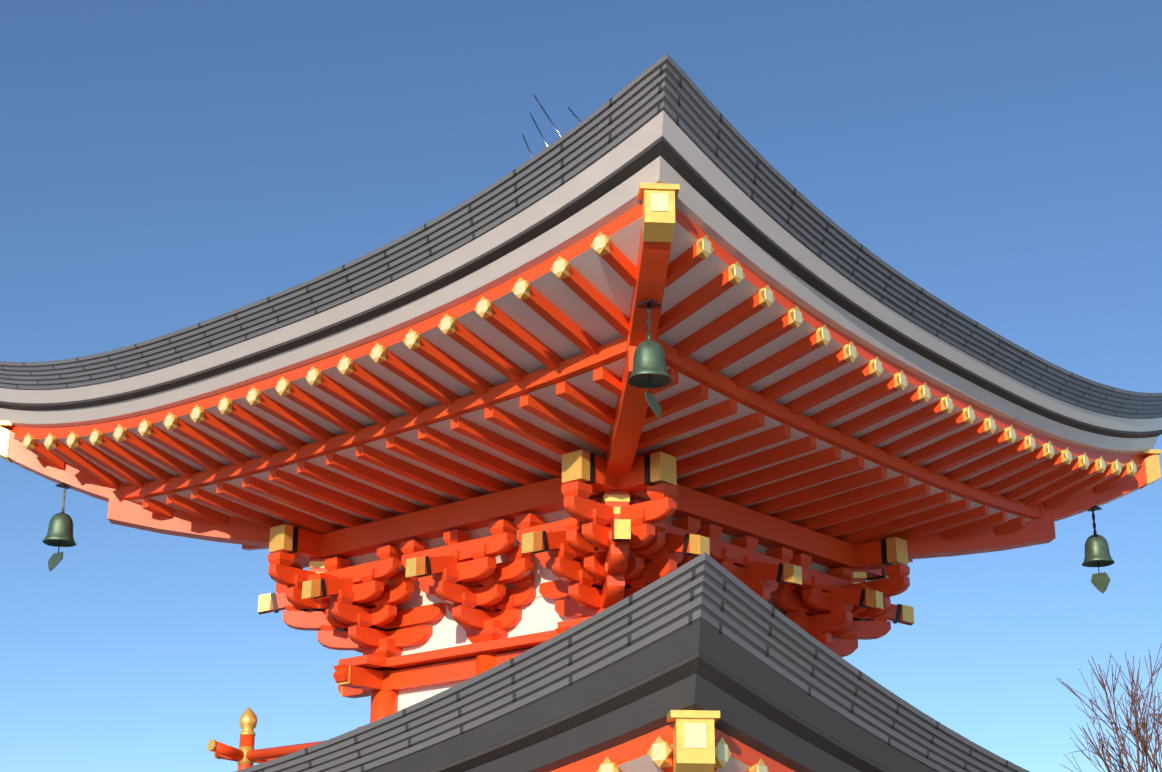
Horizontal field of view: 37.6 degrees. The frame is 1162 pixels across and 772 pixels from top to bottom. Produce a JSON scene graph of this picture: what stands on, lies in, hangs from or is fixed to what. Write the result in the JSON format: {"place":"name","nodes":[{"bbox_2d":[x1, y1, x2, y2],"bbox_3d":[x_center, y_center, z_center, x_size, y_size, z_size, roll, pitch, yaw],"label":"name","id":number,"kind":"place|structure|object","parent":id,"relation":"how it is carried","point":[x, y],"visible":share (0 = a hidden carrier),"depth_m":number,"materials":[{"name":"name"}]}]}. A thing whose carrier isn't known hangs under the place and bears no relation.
{"place":"outdoors","nodes":[
{"label":"outdoors","id":0,"kind":"place"},
{"bbox_2d":[42,299,1114,593],"bbox_3d":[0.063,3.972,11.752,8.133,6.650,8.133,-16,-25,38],"label":"wind bells","id":1,"kind":"object","parent":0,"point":[650,371],"visible":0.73,"depth_m":12.35,"materials":[{"name":"green metal"}]},
{"bbox_2d":[0,0,1161,771],"label":"sky","id":2,"kind":"structure","parent":0,"point":[167,166],"materials":[{"name":"blue"}]},
{"bbox_2d":[235,552,1029,771],"bbox_3d":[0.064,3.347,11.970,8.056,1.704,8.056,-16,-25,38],"label":"roof","id":3,"kind":"structure","parent":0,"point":[704,662],"depth_m":7.38,"materials":[{"name":"grey tile"}]},
{"bbox_2d":[207,708,322,769],"bbox_3d":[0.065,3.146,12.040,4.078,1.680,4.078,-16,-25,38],"label":"railing","id":4,"kind":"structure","parent":3,"relation":"attached to","point":[246,754],"depth_m":11.96,"materials":[{"name":"orange wood"}]},
{"bbox_2d":[258,450,913,727],"bbox_3d":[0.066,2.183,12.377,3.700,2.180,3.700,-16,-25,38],"label":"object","id":5,"kind":"object","parent":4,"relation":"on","point":[441,598],"visible":0.62,"depth_m":11.71,"materials":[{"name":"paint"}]},
{"bbox_2d":[0,54,1161,563],"bbox_3d":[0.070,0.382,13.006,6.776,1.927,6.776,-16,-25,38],"label":"roof","id":6,"kind":"structure","parent":5,"relation":"on","point":[830,378],"depth_m":10.52,"materials":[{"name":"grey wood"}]},
{"bbox_2d":[522,94,580,157],"bbox_3d":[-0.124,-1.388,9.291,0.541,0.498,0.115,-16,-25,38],"label":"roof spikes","id":7,"kind":"object","parent":6,"relation":"on","point":[557,131],"visible":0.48,"depth_m":9.36,"materials":[{"name":"metal"}]},
{"bbox_2d":[1057,643,1161,771],"bbox_3d":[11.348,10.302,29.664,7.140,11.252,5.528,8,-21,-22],"label":"bare tree","id":8,"kind":"object","parent":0,"point":[1136,732],"visible":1,"depth_m":30.36,"materials":[{"name":"brown plant"}]}
]}

